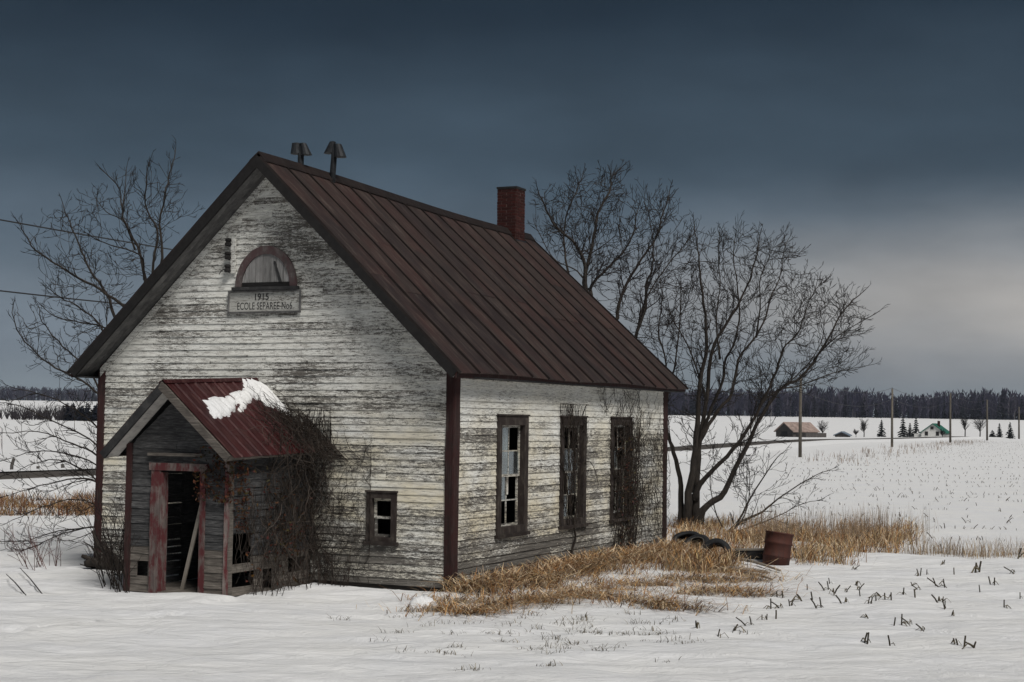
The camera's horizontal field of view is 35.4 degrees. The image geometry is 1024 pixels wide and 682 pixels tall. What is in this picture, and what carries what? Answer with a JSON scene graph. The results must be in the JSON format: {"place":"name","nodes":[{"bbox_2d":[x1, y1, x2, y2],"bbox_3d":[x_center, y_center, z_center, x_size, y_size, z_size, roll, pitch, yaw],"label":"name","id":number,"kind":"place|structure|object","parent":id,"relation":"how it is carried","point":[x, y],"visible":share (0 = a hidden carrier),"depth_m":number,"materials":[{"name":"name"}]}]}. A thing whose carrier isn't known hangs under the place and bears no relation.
{"place":"outdoors","nodes":[
{"label":"outdoors","id":0,"kind":"place"},
{"bbox_2d":[0,436,966,479],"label":"country road","id":1,"kind":"structure","parent":0,"point":[59,473],"depth_m":73.94,"materials":[{"name":"grey asphalt"}]},
{"bbox_2d":[0,400,1023,681],"bbox_3d":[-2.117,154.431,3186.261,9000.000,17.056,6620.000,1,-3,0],"label":"snow ground","id":2,"kind":"structure","parent":0,"point":[74,620],"depth_m":24.14,"materials":[{"name":"white snow"}]},
{"bbox_2d":[10,458,14,469],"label":"fence post","id":3,"kind":"object","parent":2,"relation":"on","point":[12,465],"visible":0.51,"depth_m":79.97,"materials":[{"name":"grey wood"}]},
{"bbox_2d":[6,574,25,594],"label":"fallen twig","id":4,"kind":"object","parent":2,"relation":"on","point":[16,584],"visible":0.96,"depth_m":26.61,"materials":[{"name":"brown wood"}]},
{"bbox_2d":[20,568,42,593],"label":"fallen twig","id":5,"kind":"object","parent":2,"relation":"on","point":[32,582],"visible":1,"depth_m":27.24,"materials":[{"name":"brown wood"}]},
{"bbox_2d":[3,514,62,570],"bbox_3d":[-8.998,3.790,30.282,0.938,1.170,1.807,1,-3,0],"label":"red twig shrub","id":6,"kind":"object","parent":2,"relation":"on","point":[39,556],"visible":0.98,"depth_m":29.86,"materials":[{"name":"brown plant"}]},
{"bbox_2d":[0,484,94,515],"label":"roadside grass","id":7,"kind":"structure","parent":2,"relation":"on","point":[12,501],"depth_m":48.98,"materials":[{"name":"brown plant"}]},
{"bbox_2d":[0,402,96,420],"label":"hedgerow","id":8,"kind":"object","parent":2,"relation":"on","point":[62,412],"visible":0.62,"depth_m":296.04,"materials":[{"name":"black plant"}]},
{"bbox_2d":[61,478,124,575],"bbox_3d":[-7.127,3.319,28.444,1.784,1.805,1.167,2,-3,-18],"label":"sapling clump","id":9,"kind":"object","parent":2,"relation":"on","point":[101,525],"visible":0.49,"depth_m":28.54,"materials":[{"name":"brown plant"}]},
{"bbox_2d":[80,530,120,570],"bbox_3d":[-7.559,3.875,29.788,0.772,1.277,0.869,1,-3,0],"label":"shrub","id":10,"kind":"object","parent":2,"relation":"on","point":[88,562],"visible":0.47,"depth_m":29.47,"materials":[{"name":"brown plant"}]},
{"bbox_2d":[0,136,205,554],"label":"bare tree","id":11,"kind":"object","parent":2,"relation":"on","point":[105,292],"visible":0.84,"depth_m":33.90,"materials":[{"name":"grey plant"}]},
{"bbox_2d":[74,488,140,592],"bbox_3d":[-6.552,3.328,26.606,1.123,1.817,2.728,2,-3,-24],"label":"sapling clump","id":12,"kind":"object","parent":2,"relation":"on","point":[119,574],"visible":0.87,"depth_m":26.46,"materials":[{"name":"brown plant"}]},
{"bbox_2d":[246,540,354,595],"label":"dead weeds","id":13,"kind":"object","parent":2,"relation":"on","point":[319,574],"visible":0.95,"depth_m":27.29,"materials":[{"name":"brown plant"}]},
{"bbox_2d":[67,141,688,596],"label":"schoolhouse","id":14,"kind":"structure","parent":2,"relation":"on","point":[449,361],"depth_m":28.61,"materials":[{"name":"paint"}]},
{"bbox_2d":[180,509,198,589],"bbox_3d":[-5.275,3.388,26.448,0.050,1.506,0.636,3,-4,-43],"label":"leaning plank","id":15,"kind":"object","parent":14,"relation":"on","point":[189,557],"visible":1,"depth_m":26.46,"materials":[{"name":"grey wood"}]},
{"bbox_2d":[203,378,289,418],"bbox_3d":[-4.611,0.990,27.761,0.828,0.749,2.883,-1,-3,26],"label":"snow patch","id":16,"kind":"object","parent":14,"relation":"on","point":[219,407],"visible":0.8,"depth_m":27.52,"materials":[{"name":"white snow"}]},
{"bbox_2d":[231,246,298,290],"bbox_3d":[-4.415,-1.311,28.731,1.380,0.795,0.086,-1,-3,25],"label":"arched window","id":17,"kind":"structure","parent":14,"relation":"in","point":[265,267],"depth_m":28.73,"materials":[{"name":"wood"}]},
{"bbox_2d":[191,380,371,593],"bbox_3d":[-4.032,2.410,26.952,2.350,3.572,2.611,-1,-3,25],"label":"porch vine","id":18,"kind":"object","parent":14,"relation":"attached to","point":[297,426],"visible":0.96,"depth_m":27.36,"materials":[{"name":"brown plant"}]},
{"bbox_2d":[362,490,398,545],"bbox_3d":[-2.225,3.037,27.575,0.669,0.931,0.200,-1,-3,25],"label":"window","id":19,"kind":"structure","parent":14,"relation":"in","point":[390,539],"depth_m":27.57,"materials":[{"name":"paint"}]},
{"bbox_2d":[494,414,529,538],"bbox_3d":[-0.070,2.440,29.183,0.285,2.214,1.410,-1,-3,25],"label":"window","id":20,"kind":"structure","parent":14,"relation":"in","point":[510,463],"depth_m":29.32,"materials":[{"name":"paint"}]},
{"bbox_2d":[558,415,588,529],"bbox_3d":[1.175,2.586,31.790,0.200,2.214,1.402,-1,-3,25],"label":"window","id":21,"kind":"structure","parent":14,"relation":"in","point":[563,518],"depth_m":31.95,"materials":[{"name":"paint"}]},
{"bbox_2d":[559,403,598,555],"bbox_3d":[1.327,2.883,31.912,0.069,3.260,1.944,-1,-3,26],"label":"climbing vine","id":22,"kind":"object","parent":14,"relation":"attached to","point":[574,456],"depth_m":31.66,"materials":[{"name":"brown plant"}]},
{"bbox_2d":[608,416,633,522],"bbox_3d":[2.292,2.723,34.223,0.200,2.214,1.330,-1,-3,25],"label":"window","id":23,"kind":"structure","parent":14,"relation":"in","point":[613,419],"depth_m":33.92,"materials":[{"name":"paint"}]},
{"bbox_2d":[593,387,670,549],"bbox_3d":[2.628,2.801,34.705,0.122,3.778,4.837,-1,-3,25],"label":"climbing vine","id":24,"kind":"object","parent":14,"relation":"attached to","point":[634,497],"depth_m":34.69,"materials":[{"name":"brown plant"}]},
{"bbox_2d":[405,594,436,611],"bbox_3d":[-1.381,4.067,24.771,0.556,0.338,0.612,1,-3,0],"label":"snow hummock","id":25,"kind":"object","parent":2,"relation":"on","point":[425,598],"visible":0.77,"depth_m":24.62,"materials":[{"name":"white snow"}]},
{"bbox_2d":[396,602,463,613],"bbox_3d":[-1.332,4.070,24.510,1.077,0.229,0.759,0,-3,13],"label":"grass tuft","id":26,"kind":"object","parent":2,"relation":"on","point":[433,608],"visible":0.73,"depth_m":24.48,"materials":[{"name":"beige plant"}]},
{"bbox_2d":[455,663,480,670],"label":"grass tuft","id":27,"kind":"object","parent":2,"relation":"on","point":[470,667],"visible":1,"depth_m":18.63,"materials":[{"name":"brown plant"}]},
{"bbox_2d":[0,384,1023,419],"bbox_3d":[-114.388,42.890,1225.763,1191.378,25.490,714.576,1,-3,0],"label":"woods","id":28,"kind":"object","parent":2,"relation":"on","point":[859,404],"visible":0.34,"depth_m":885.45,"materials":[{"name":"black plant"}]},
{"bbox_2d":[327,598,758,662],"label":"grass tips","id":29,"kind":"object","parent":2,"relation":"on","point":[396,631],"depth_m":22.47,"materials":[{"name":"brown plant"}]},
{"bbox_2d":[356,534,818,620],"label":"dry grass","id":30,"kind":"structure","parent":2,"relation":"on","point":[540,573],"depth_m":27.43,"materials":[{"name":"beige plant"}]},
{"bbox_2d":[526,159,705,366],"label":"bare tree","id":31,"kind":"object","parent":2,"relation":"on","point":[646,286],"visible":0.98,"depth_m":44.19,"materials":[{"name":"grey plant"}]},
{"bbox_2d":[671,531,698,544],"bbox_3d":[3.942,4.534,36.112,0.704,0.269,0.704,0,21,24],"label":"old tyre","id":32,"kind":"object","parent":2,"relation":"on","point":[682,535],"visible":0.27,"depth_m":36.27,"materials":[{"name":"rubber"}]},
{"bbox_2d":[682,534,709,545],"bbox_3d":[4.079,4.570,35.465,0.684,0.269,0.684,-2,34,40],"label":"old tyre","id":33,"kind":"object","parent":2,"relation":"on","point":[701,538],"visible":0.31,"depth_m":35.60,"materials":[{"name":"rubber"}]},
{"bbox_2d":[701,538,731,559],"bbox_3d":[4.276,4.476,33.613,0.684,0.684,0.235,-1,-25,28],"label":"old tyre","id":34,"kind":"object","parent":2,"relation":"on","point":[718,542],"visible":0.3,"depth_m":33.63,"materials":[{"name":"rubber"}]},
{"bbox_2d":[718,566,767,572],"bbox_3d":[4.556,4.503,31.565,0.976,0.126,0.179,0,-3,16],"label":"fallen log","id":35,"kind":"object","parent":2,"relation":"on","point":[757,570],"visible":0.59,"depth_m":31.54,"materials":[{"name":"grey wood"}]},
{"bbox_2d":[732,548,763,559],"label":"timber beam","id":36,"kind":"structure","parent":2,"relation":"on","point":[749,552],"depth_m":33.61,"materials":[{"name":"black wood"}]},
{"bbox_2d":[740,571,772,579],"bbox_3d":[4.602,4.422,30.229,0.067,0.098,1.587,2,-3,-14],"label":"fallen log","id":37,"kind":"object","parent":2,"relation":"on","point":[745,572],"visible":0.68,"depth_m":30.35,"materials":[{"name":"wood"}]},
{"bbox_2d":[733,557,780,570],"bbox_3d":[4.973,4.510,32.484,0.095,0.157,1.732,2,-3,-23],"label":"fallen log","id":38,"kind":"object","parent":2,"relation":"on","point":[762,564],"visible":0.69,"depth_m":32.40,"materials":[{"name":"grey wood"}]},
{"bbox_2d":[698,440,841,531],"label":"bare shrub","id":39,"kind":"object","parent":2,"relation":"on","point":[748,501],"visible":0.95,"depth_m":42.97,"materials":[{"name":"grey plant"}]},
{"bbox_2d":[655,211,889,527],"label":"bare tree","id":40,"kind":"object","parent":2,"relation":"on","point":[689,503],"visible":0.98,"depth_m":43.89,"materials":[{"name":"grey plant"}]},
{"bbox_2d":[762,530,793,565],"bbox_3d":[5.441,4.390,32.955,0.587,0.920,0.578,9,-7,0],"label":"rusty drum","id":41,"kind":"object","parent":2,"relation":"on","point":[777,548],"visible":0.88,"depth_m":32.74,"materials":[{"name":"metal"}]},
{"bbox_2d":[643,501,938,574],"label":"dry grass","id":42,"kind":"structure","parent":2,"relation":"on","point":[860,536],"depth_m":38.36,"materials":[{"name":"beige plant"}]},
{"bbox_2d":[790,594,801,601],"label":"corn stalk","id":43,"kind":"object","parent":2,"relation":"on","point":[799,598],"visible":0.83,"depth_m":26.22,"materials":[{"name":"brown plant"}]},
{"bbox_2d":[774,422,825,436],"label":"barn","id":44,"kind":"structure","parent":2,"relation":"on","point":[791,429],"depth_m":395.21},
{"bbox_2d":[781,431,787,436],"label":"barn door","id":45,"kind":"structure","parent":44,"relation":"in","point":[782,432],"depth_m":394.93,"materials":[{"name":"black wood"}]},
{"bbox_2d":[798,375,801,456],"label":"utility pole","id":46,"kind":"object","parent":2,"relation":"on","point":[800,429],"visible":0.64,"depth_m":143.52,"materials":[{"name":"brown wood"}]},
{"bbox_2d":[646,346,799,374],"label":"overhead wire","id":47,"kind":"object","parent":46,"relation":"attached to","point":[711,365],"visible":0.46,"depth_m":105.03,"materials":[{"name":"black metal"}]},
{"bbox_2d":[686,384,799,393],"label":"overhead wire","id":48,"kind":"object","parent":46,"relation":"attached to","point":[740,392],"visible":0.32,"depth_m":115.80,"materials":[{"name":"black metal"}]},
{"bbox_2d":[806,376,890,392],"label":"overhead wire","id":49,"kind":"object","parent":46,"relation":"attached to","point":[849,391],"visible":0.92,"depth_m":173.22,"materials":[{"name":"black metal"}]},
{"bbox_2d":[810,597,822,607],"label":"corn stalk","id":50,"kind":"object","parent":2,"relation":"on","point":[820,605],"visible":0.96,"depth_m":25.66,"materials":[{"name":"brown plant"}]},
{"bbox_2d":[817,421,828,432],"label":"bare tree","id":51,"kind":"object","parent":2,"relation":"on","point":[821,428],"visible":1,"depth_m":399.93,"materials":[{"name":"grey plant"}]},
{"bbox_2d":[829,585,840,595],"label":"corn stalk","id":52,"kind":"object","parent":2,"relation":"on","point":[834,593],"visible":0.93,"depth_m":27.20,"materials":[{"name":"plant"}]},
{"bbox_2d":[833,431,851,436],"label":"shed","id":53,"kind":"structure","parent":2,"relation":"on","point":[842,434],"depth_m":405.11,"materials":[{"name":"grey"}]},
{"bbox_2d":[859,418,868,436],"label":"bare tree","id":54,"kind":"object","parent":2,"relation":"on","point":[863,425],"visible":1,"depth_m":409.98,"materials":[{"name":"grey plant"}]},
{"bbox_2d":[861,632,870,643],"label":"corn stalk","id":55,"kind":"object","parent":2,"relation":"on","point":[867,637],"visible":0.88,"depth_m":21.65,"materials":[{"name":"brown plant"}]},
{"bbox_2d":[877,419,885,436],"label":"spruce tree","id":56,"kind":"object","parent":2,"relation":"on","point":[881,432],"visible":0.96,"depth_m":419.79,"materials":[{"name":"green plant"}]},
{"bbox_2d":[879,592,891,599],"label":"corn stalk","id":57,"kind":"object","parent":2,"relation":"on","point":[890,596],"visible":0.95,"depth_m":26.46,"materials":[{"name":"brown plant"}]},
{"bbox_2d":[891,389,892,446],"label":"utility pole","id":58,"kind":"object","parent":2,"relation":"on","point":[891,417],"visible":0.87,"depth_m":219.65,"materials":[{"name":"brown wood"}]},
{"bbox_2d":[804,439,986,465],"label":"roadside weeds","id":59,"kind":"object","parent":2,"relation":"on","point":[890,451],"visible":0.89,"depth_m":172.10,"materials":[{"name":"brown plant"}]},
{"bbox_2d":[781,442,1022,482],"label":"corn stubble","id":60,"kind":"object","parent":2,"relation":"on","point":[931,464],"visible":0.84,"depth_m":115.78,"materials":[{"name":"brown plant"}]},
{"bbox_2d":[897,417,909,436],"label":"spruce tree","id":61,"kind":"object","parent":2,"relation":"on","point":[904,432],"visible":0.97,"depth_m":419.72,"materials":[{"name":"green plant"}]},
{"bbox_2d":[901,614,909,625],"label":"corn stalk","id":62,"kind":"object","parent":2,"relation":"on","point":[903,621],"visible":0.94,"depth_m":23.49,"materials":[{"name":"brown plant"}]},
{"bbox_2d":[906,423,913,436],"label":"spruce tree","id":63,"kind":"object","parent":2,"relation":"on","point":[910,431],"visible":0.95,"depth_m":420.01,"materials":[{"name":"green plant"}]},
{"bbox_2d":[912,418,919,436],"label":"spruce tree","id":64,"kind":"object","parent":2,"relation":"on","point":[915,429],"visible":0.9,"depth_m":419.93,"materials":[{"name":"green plant"}]},
{"bbox_2d":[914,421,951,436],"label":"farmhouse","id":65,"kind":"object","parent":2,"relation":"on","point":[933,429],"visible":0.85,"depth_m":415.54,"materials":[{"name":"white paint"}]},
{"bbox_2d":[927,577,946,587],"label":"corn stalk","id":66,"kind":"object","parent":2,"relation":"on","point":[936,584],"visible":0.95,"depth_m":29.13,"materials":[{"name":"plant"}]},
{"bbox_2d":[931,594,943,602],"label":"corn stalk","id":67,"kind":"object","parent":2,"relation":"on","point":[936,599],"visible":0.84,"depth_m":26.45,"materials":[{"name":"brown plant"}]},
{"bbox_2d":[949,393,950,442],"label":"utility pole","id":68,"kind":"object","parent":2,"relation":"on","point":[950,419],"visible":0.87,"depth_m":302.26,"materials":[{"name":"brown wood"}]},
{"bbox_2d":[898,533,1023,559],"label":"dry weeds","id":69,"kind":"object","parent":2,"relation":"on","point":[982,552],"visible":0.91,"depth_m":36.62,"materials":[{"name":"beige plant"}]},
{"bbox_2d":[961,415,968,435],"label":"bare tree","id":70,"kind":"object","parent":2,"relation":"on","point":[964,426],"visible":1,"depth_m":424.96,"materials":[{"name":"grey plant"}]},
{"bbox_2d":[962,641,975,648],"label":"corn stalk","id":71,"kind":"object","parent":2,"relation":"on","point":[972,646],"visible":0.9,"depth_m":20.94,"materials":[{"name":"brown plant"}]},
{"bbox_2d":[971,561,981,572],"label":"corn stalk","id":72,"kind":"object","parent":2,"relation":"on","point":[976,567],"visible":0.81,"depth_m":32.49,"materials":[{"name":"brown plant"}]},
{"bbox_2d":[972,414,985,436],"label":"bare tree","id":73,"kind":"object","parent":2,"relation":"on","point":[981,423],"visible":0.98,"depth_m":425.08,"materials":[{"name":"grey plant"}]},
{"bbox_2d":[986,400,987,439],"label":"utility pole","id":74,"kind":"object","parent":2,"relation":"on","point":[986,419],"visible":0.87,"depth_m":375.27,"materials":[{"name":"brown wood"}]},
{"bbox_2d":[996,423,1002,437],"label":"spruce tree","id":75,"kind":"object","parent":2,"relation":"on","point":[999,433],"visible":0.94,"depth_m":439.75,"materials":[{"name":"green plant"}]},
{"bbox_2d":[1006,423,1014,438],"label":"spruce tree","id":76,"kind":"object","parent":2,"relation":"on","point":[1010,435],"visible":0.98,"depth_m":439.76,"materials":[{"name":"green plant"}]},
{"bbox_2d":[1018,407,1019,438],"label":"utility pole","id":77,"kind":"object","parent":2,"relation":"on","point":[1018,422],"visible":0.87,"depth_m":429.38,"materials":[{"name":"brown wood"}]},
{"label":"utility pole","id":78,"kind":"object","parent":2,"relation":"on","visible":0},
{"bbox_2d":[0,290,124,304],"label":"overhead wire","id":79,"kind":"object","parent":78,"relation":"attached to","point":[53,296],"visible":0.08,"depth_m":37.09,"materials":[{"name":"black metal"}]},
{"bbox_2d":[0,219,171,249],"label":"overhead wire","id":80,"kind":"object","parent":78,"relation":"attached to","point":[79,233],"visible":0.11,"depth_m":38.17,"materials":[{"name":"black metal"}]},
{"bbox_2d":[0,436,1023,498],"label":"road snow bank","id":81,"kind":"structure","parent":0,"point":[32,483],"depth_m":131.25,"materials":[{"name":"white snow"}]},
{"bbox_2d":[0,0,1023,419],"label":"sky","id":82,"kind":"structure","parent":0,"point":[888,135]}
]}

